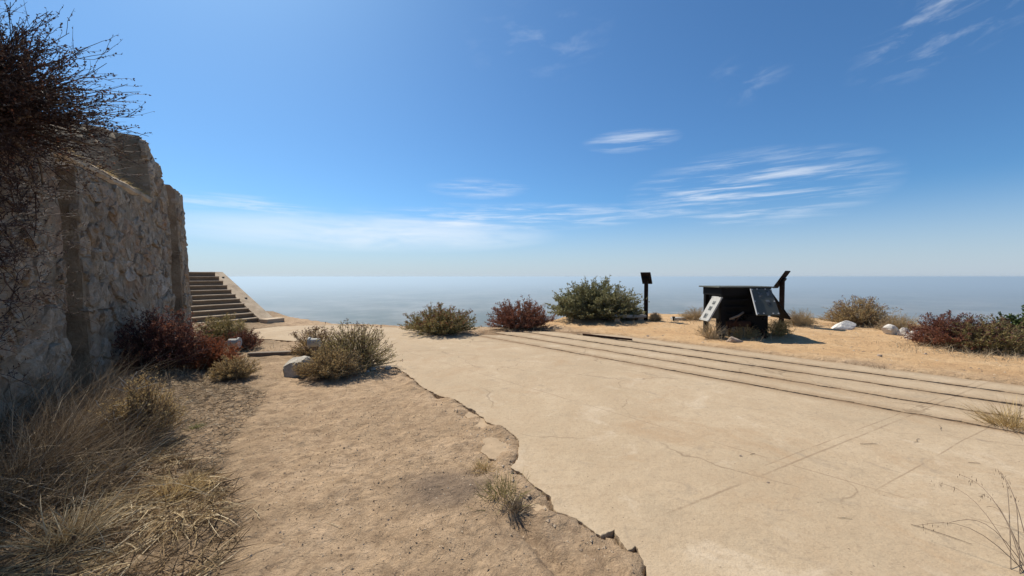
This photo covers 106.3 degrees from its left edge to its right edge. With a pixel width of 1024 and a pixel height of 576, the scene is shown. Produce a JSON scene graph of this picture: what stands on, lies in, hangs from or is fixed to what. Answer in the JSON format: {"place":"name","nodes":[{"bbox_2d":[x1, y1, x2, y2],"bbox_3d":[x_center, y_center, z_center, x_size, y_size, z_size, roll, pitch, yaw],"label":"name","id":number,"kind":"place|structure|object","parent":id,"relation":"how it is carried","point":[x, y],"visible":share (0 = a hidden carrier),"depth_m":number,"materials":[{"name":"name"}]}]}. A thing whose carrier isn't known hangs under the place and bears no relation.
{"place":"outdoors","nodes":[
{"label":"outdoors","id":0,"kind":"place"},
{"bbox_2d":[0,311,1023,575],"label":"ground","id":1,"kind":"structure","parent":0,"point":[368,493],"depth_m":3.16,"materials":[{"name":"soil"}]},
{"bbox_2d":[0,374,167,460],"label":"grass tuft","id":2,"kind":"object","parent":1,"relation":"on","point":[48,422],"visible":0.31,"depth_m":3.35,"materials":[{"name":"beige plant"}]},
{"bbox_2d":[0,457,179,575],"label":"grass tuft","id":3,"kind":"object","parent":1,"relation":"on","point":[73,525],"visible":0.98,"depth_m":2.38,"materials":[{"name":"plant"}]},
{"bbox_2d":[0,385,179,508],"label":"grass tuft","id":4,"kind":"object","parent":1,"relation":"on","point":[29,459],"visible":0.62,"depth_m":2.92,"materials":[{"name":"beige plant"}]},
{"bbox_2d":[0,389,182,471],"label":"grass tuft","id":5,"kind":"object","parent":1,"relation":"on","point":[91,443],"visible":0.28,"depth_m":3.41,"materials":[{"name":"beige plant"}]},
{"bbox_2d":[0,125,192,425],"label":"stone wall","id":6,"kind":"structure","parent":1,"relation":"on","point":[138,260],"depth_m":5.40,"materials":[{"name":"beige stone"}]},
{"bbox_2d":[0,0,156,388],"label":"overhanging bush","id":7,"kind":"object","parent":6,"relation":"attached to","point":[28,102],"visible":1,"depth_m":3.53,"materials":[{"name":"brown plant"}]},
{"bbox_2d":[49,139,150,202],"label":"ledge grass","id":8,"kind":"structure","parent":6,"relation":"on","point":[133,187],"depth_m":6.43,"materials":[{"name":"beige plant"}]},
{"bbox_2d":[75,451,138,481],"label":"grass tuft","id":9,"kind":"object","parent":1,"relation":"on","point":[107,468],"visible":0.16,"depth_m":3.16,"materials":[{"name":"brown plant"}]},
{"bbox_2d":[0,326,249,524],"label":"dead brush","id":10,"kind":"object","parent":1,"relation":"on","point":[102,389],"visible":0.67,"depth_m":3.24,"materials":[{"name":"brown plant"}]},
{"bbox_2d":[0,406,263,575],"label":"brown thatch","id":11,"kind":"object","parent":1,"relation":"on","point":[164,558],"visible":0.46,"depth_m":2.46,"materials":[{"name":"brown plant"}]},
{"bbox_2d":[0,419,278,575],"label":"straw","id":12,"kind":"object","parent":1,"relation":"on","point":[108,569],"visible":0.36,"depth_m":2.57,"materials":[{"name":"beige plant"}]},
{"bbox_2d":[88,367,190,442],"bbox_3d":[-3.625,1.149,3.807,0.730,0.709,0.752,-1,2,-20],"label":"dry bush","id":13,"kind":"object","parent":1,"relation":"on","point":[148,399],"visible":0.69,"depth_m":3.75,"materials":[{"name":"beige plant"}]},
{"bbox_2d":[109,305,218,370],"bbox_3d":[-5.843,0.815,6.355,1.813,1.041,1.466,0,2,0],"label":"buckwheat bush","id":14,"kind":"object","parent":1,"relation":"on","point":[164,337],"visible":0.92,"depth_m":6.21,"materials":[{"name":"brown plant"}]},
{"bbox_2d":[123,460,229,512],"bbox_3d":[-2.504,1.422,2.891,0.685,0.282,0.604,-1,2,-25],"label":"grass tuft","id":15,"kind":"object","parent":1,"relation":"on","point":[179,486],"visible":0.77,"depth_m":2.89,"materials":[{"name":"beige plant"}]},
{"bbox_2d":[111,369,267,498],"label":"dry litter","id":16,"kind":"object","parent":1,"relation":"on","point":[216,405],"visible":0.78,"depth_m":4.71,"materials":[{"name":"brown plant"}]},
{"bbox_2d":[186,421,206,430],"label":"grass tuft","id":17,"kind":"object","parent":1,"relation":"on","point":[196,426],"visible":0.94,"depth_m":4.10,"materials":[{"name":"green plant"}]},
{"bbox_2d":[175,334,245,368],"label":"buckwheat bush","id":18,"kind":"object","parent":1,"relation":"on","point":[212,355],"visible":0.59,"depth_m":6.61,"materials":[{"name":"orange plant"}]},
{"bbox_2d":[195,312,252,341],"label":"dry bush","id":19,"kind":"object","parent":1,"relation":"on","point":[223,326],"visible":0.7,"depth_m":9.24,"materials":[{"name":"green plant"}]},
{"bbox_2d":[203,354,263,379],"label":"dry bush","id":20,"kind":"object","parent":1,"relation":"on","point":[233,369],"visible":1,"depth_m":6.07,"materials":[{"name":"beige plant"}]},
{"bbox_2d":[227,337,241,351],"bbox_3d":[-5.899,1.262,8.165,0.200,0.420,0.221,0,2,-12],"label":"pipe stub","id":21,"kind":"object","parent":1,"relation":"on","point":[234,341],"visible":0.66,"depth_m":8.11,"materials":[{"name":"white paint"}]},
{"bbox_2d":[189,272,283,323],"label":"concrete stairs","id":22,"kind":"structure","parent":1,"relation":"on","point":[216,294],"depth_m":13.62,"materials":[{"name":"beige concrete"}]},
{"bbox_2d":[221,326,264,349],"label":"dry bush","id":23,"kind":"object","parent":1,"relation":"on","point":[253,340],"visible":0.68,"depth_m":8.56,"materials":[{"name":"brown plant"}]},
{"bbox_2d":[247,350,303,356],"bbox_3d":[-4.834,1.377,7.924,1.072,0.135,0.140,0,2,-13],"label":"timber step","id":24,"kind":"object","parent":1,"relation":"on","point":[264,353],"visible":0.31,"depth_m":7.83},
{"bbox_2d":[283,356,310,377],"bbox_3d":[-3.514,1.440,6.377,0.505,0.574,0.427,-1,2,-17],"label":"boulder","id":25,"kind":"object","parent":1,"relation":"on","point":[287,369],"visible":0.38,"depth_m":6.23,"materials":[{"name":"grey stone"}]},
{"bbox_2d":[285,326,335,356],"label":"buckwheat bush","id":26,"kind":"object","parent":1,"relation":"on","point":[306,352],"visible":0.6,"depth_m":7.84,"materials":[{"name":"beige plant"}]},
{"bbox_2d":[307,337,320,359],"bbox_3d":[-3.831,1.228,7.449,0.200,0.560,0.221,0,2,-10],"label":"pipe stub","id":27,"kind":"object","parent":1,"relation":"on","point":[311,344],"visible":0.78,"depth_m":7.38,"materials":[{"name":"white paint"}]},
{"bbox_2d":[291,341,366,378],"bbox_3d":[-2.911,1.142,6.147,1.009,0.602,0.978,1,2,40],"label":"dry bush","id":28,"kind":"object","parent":1,"relation":"on","point":[322,366],"visible":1,"depth_m":6.05,"materials":[{"name":"beige plant"}]},
{"bbox_2d":[304,319,402,369],"bbox_3d":[-2.785,0.978,6.704,1.677,0.877,1.157,1,2,21],"label":"buckwheat bush","id":29,"kind":"object","parent":1,"relation":"on","point":[361,347],"visible":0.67,"depth_m":6.64,"materials":[{"name":"green plant"}]},
{"bbox_2d":[230,389,546,575],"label":"path crumbs","id":30,"kind":"object","parent":1,"relation":"on","point":[373,493],"visible":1,"depth_m":2.89,"materials":[{"name":"brown gravel"}]},
{"bbox_2d":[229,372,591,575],"bbox_3d":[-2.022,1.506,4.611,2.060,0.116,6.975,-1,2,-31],"label":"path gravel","id":31,"kind":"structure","parent":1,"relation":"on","point":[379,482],"depth_m":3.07,"materials":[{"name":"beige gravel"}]},
{"bbox_2d":[463,457,500,476],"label":"grass tuft","id":32,"kind":"object","parent":1,"relation":"on","point":[480,465],"visible":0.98,"depth_m":3.24,"materials":[{"name":"beige plant"}]},
{"bbox_2d":[466,466,540,513],"bbox_3d":[-0.050,1.472,2.860,0.571,0.147,0.602,0,2,0],"label":"grass tuft","id":33,"kind":"object","parent":1,"relation":"on","point":[505,490],"visible":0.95,"depth_m":2.86,"materials":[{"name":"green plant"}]},
{"bbox_2d":[491,493,540,514],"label":"grass tuft","id":34,"kind":"object","parent":1,"relation":"on","point":[516,506],"visible":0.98,"depth_m":2.66,"materials":[{"name":"plant"}]},
{"bbox_2d":[485,295,557,329],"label":"buckwheat bush","id":35,"kind":"object","parent":1,"relation":"on","point":[529,316],"visible":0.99,"depth_m":11.72,"materials":[{"name":"brown plant"}]},
{"bbox_2d":[435,402,636,575],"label":"edge rubble","id":36,"kind":"object","parent":1,"relation":"on","point":[554,525],"visible":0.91,"depth_m":2.88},
{"bbox_2d":[78,315,1023,388],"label":"crest grass","id":37,"kind":"structure","parent":1,"relation":"on","point":[961,354],"depth_m":7.73,"materials":[{"name":"beige plant"}]},
{"bbox_2d":[545,275,648,320],"bbox_3d":[2.910,0.305,13.308,3.633,1.587,2.647,0,2,0],"label":"evergreen bush","id":38,"kind":"object","parent":1,"relation":"on","point":[584,301],"visible":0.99,"depth_m":12.84,"materials":[{"name":"green plant"}]},
{"bbox_2d":[612,314,646,321],"bbox_3d":[3.861,1.035,12.831,1.120,0.300,0.440,0,2,-3],"label":"concrete bench","id":39,"kind":"object","parent":1,"relation":"on","point":[641,316],"visible":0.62,"depth_m":12.65,"materials":[{"name":"white paint"}]},
{"bbox_2d":[641,272,651,320],"bbox_3d":[4.456,0.421,12.751,0.320,1.885,0.286,1,2,34],"label":"sign post","id":40,"kind":"object","parent":1,"relation":"on","point":[646,278],"visible":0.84,"depth_m":12.69,"materials":[{"name":"black paint"}]},
{"bbox_2d":[648,312,661,320],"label":"dry bush","id":41,"kind":"object","parent":1,"relation":"on","point":[654,316],"visible":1,"depth_m":12.53,"materials":[{"name":"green plant"}]},
{"bbox_2d":[670,317,686,320],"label":"concrete block","id":42,"kind":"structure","parent":1,"relation":"on","point":[676,318],"depth_m":12.67,"materials":[{"name":"white paint"}]},
{"bbox_2d":[679,306,713,319],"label":"dry bush","id":43,"kind":"object","parent":1,"relation":"on","point":[694,313],"visible":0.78,"depth_m":12.68,"materials":[{"name":"beige plant"}]},
{"bbox_2d":[692,320,729,338],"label":"dry bush","id":44,"kind":"object","parent":1,"relation":"on","point":[709,335],"visible":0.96,"depth_m":9.54,"materials":[{"name":"beige plant"}]},
{"bbox_2d":[726,336,742,342],"bbox_3d":[5.243,1.280,9.075,0.359,0.273,0.228,0,2,-6],"label":"boulder","id":45,"kind":"object","parent":1,"relation":"on","point":[733,339],"visible":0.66,"depth_m":8.98,"materials":[{"name":"beige stone"}]},
{"bbox_2d":[725,326,761,338],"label":"dry bush","id":46,"kind":"object","parent":1,"relation":"on","point":[738,331],"visible":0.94,"depth_m":9.53,"materials":[{"name":"beige plant"}]},
{"bbox_2d":[699,286,790,338],"bbox_3d":[5.938,0.680,9.813,2.105,1.451,1.523,0,2,0],"label":"exhibit stand","id":47,"kind":"object","parent":1,"relation":"on","point":[732,307],"visible":0.87,"depth_m":9.61,"materials":[{"name":"black paint"}]},
{"bbox_2d":[765,317,795,336],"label":"dry bush","id":48,"kind":"object","parent":1,"relation":"on","point":[779,329],"visible":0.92,"depth_m":9.57,"materials":[{"name":"green plant"}]},
{"bbox_2d":[774,271,790,323],"bbox_3d":[8.026,0.443,11.449,0.360,1.910,0.341,-1,2,-38],"label":"sign post","id":49,"kind":"object","parent":1,"relation":"on","point":[780,284],"visible":0.74,"depth_m":11.38,"materials":[{"name":"black paint"}]},
{"bbox_2d":[785,308,820,325],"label":"dry bush","id":50,"kind":"object","parent":1,"relation":"on","point":[798,318],"visible":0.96,"depth_m":11.30,"materials":[{"name":"beige plant"}]},
{"bbox_2d":[831,321,855,329],"bbox_3d":[9.279,1.104,10.776,0.676,0.371,0.417,-1,2,-25],"label":"boulder","id":51,"kind":"object","parent":1,"relation":"on","point":[846,325],"visible":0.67,"depth_m":10.68,"materials":[{"name":"white stone"}]},
{"bbox_2d":[817,295,901,325],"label":"buckwheat bush","id":52,"kind":"object","parent":1,"relation":"on","point":[867,314],"visible":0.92,"depth_m":11.32,"materials":[{"name":"beige plant"}]},
{"bbox_2d":[881,324,897,334],"bbox_3d":[9.839,1.162,9.969,0.470,0.464,0.309,-1,2,-23],"label":"boulder","id":53,"kind":"object","parent":1,"relation":"on","point":[888,329],"visible":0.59,"depth_m":9.84,"materials":[{"name":"grey stone"}]},
{"bbox_2d":[873,312,927,331],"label":"dry bush","id":54,"kind":"object","parent":1,"relation":"on","point":[900,324],"visible":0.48,"depth_m":10.34,"materials":[{"name":"beige plant"}]},
{"bbox_2d":[896,328,909,335],"bbox_3d":[9.936,1.200,9.757,0.252,0.407,0.263,-1,2,-38],"label":"boulder","id":55,"kind":"object","parent":1,"relation":"on","point":[901,331],"visible":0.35,"depth_m":9.71,"materials":[{"name":"grey stone"}]},
{"bbox_2d":[898,310,996,349],"bbox_3d":[9.509,0.876,8.394,1.628,0.821,1.437,0,2,-16],"label":"buckwheat bush","id":56,"kind":"object","parent":1,"relation":"on","point":[935,331],"visible":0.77,"depth_m":8.28,"materials":[{"name":"brown plant"}]},
{"bbox_2d":[940,313,1023,353],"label":"buckwheat bush","id":57,"kind":"object","parent":1,"relation":"on","point":[1003,337],"visible":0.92,"depth_m":7.69,"materials":[{"name":"green plant"}]},
{"bbox_2d":[996,305,1023,336],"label":"evergreen bush","id":58,"kind":"object","parent":1,"relation":"on","point":[1014,320],"visible":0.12,"depth_m":8.28,"materials":[{"name":"green plant"}]},
{"bbox_2d":[0,0,1023,281],"label":"sky","id":59,"kind":"structure","parent":0,"point":[299,140],"materials":[{"name":"blue"}]},
{"bbox_2d":[233,280,1023,327],"bbox_3d":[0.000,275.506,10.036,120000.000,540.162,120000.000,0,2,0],"label":"sea","id":60,"kind":"structure","parent":0,"point":[383,302],"depth_m":10143.93,"materials":[{"name":"blue liquid"}]},
{"bbox_2d":[247,325,1023,575],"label":"paving","id":61,"kind":"structure","parent":0,"point":[655,471],"depth_m":3.56,"materials":[{"name":"beige concrete"}]},
{"bbox_2d":[397,301,479,334],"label":"buckwheat bush","id":62,"kind":"object","parent":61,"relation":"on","point":[437,322],"visible":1,"depth_m":10.59,"materials":[{"name":"green plant"}]},
{"bbox_2d":[468,326,1022,433],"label":"slot soil","id":63,"kind":"structure","parent":61,"relation":"in","point":[537,329],"depth_m":9.19,"materials":[{"name":"brown soil"}]},
{"bbox_2d":[582,333,631,339],"bbox_3d":[2.436,1.296,9.911,1.360,0.112,0.100,1,2,39],"label":"old rail","id":64,"kind":"object","parent":63,"relation":"on","point":[592,335],"visible":0.55,"depth_m":9.89,"materials":[{"name":"metal"}]},
{"bbox_2d":[951,394,1023,432],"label":"grass tuft","id":65,"kind":"object","parent":63,"relation":"on","point":[1012,423],"visible":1,"depth_m":4.12,"materials":[{"name":"beige plant"}]},
{"bbox_2d":[911,524,970,543],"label":"twig","id":66,"kind":"object","parent":61,"relation":"on","point":[941,533],"visible":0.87,"depth_m":2.38,"materials":[{"name":"brown wood"}]},
{"bbox_2d":[917,469,1023,572],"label":"wild oats","id":67,"kind":"object","parent":61,"relation":"on","point":[1014,538],"visible":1,"depth_m":2.24,"materials":[{"name":"beige plant"}]},
{"bbox_2d":[590,320,1014,377],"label":"clearing gravel","id":68,"kind":"structure","parent":0,"point":[841,345],"depth_m":8.00,"materials":[{"name":"beige gravel"}]}
]}

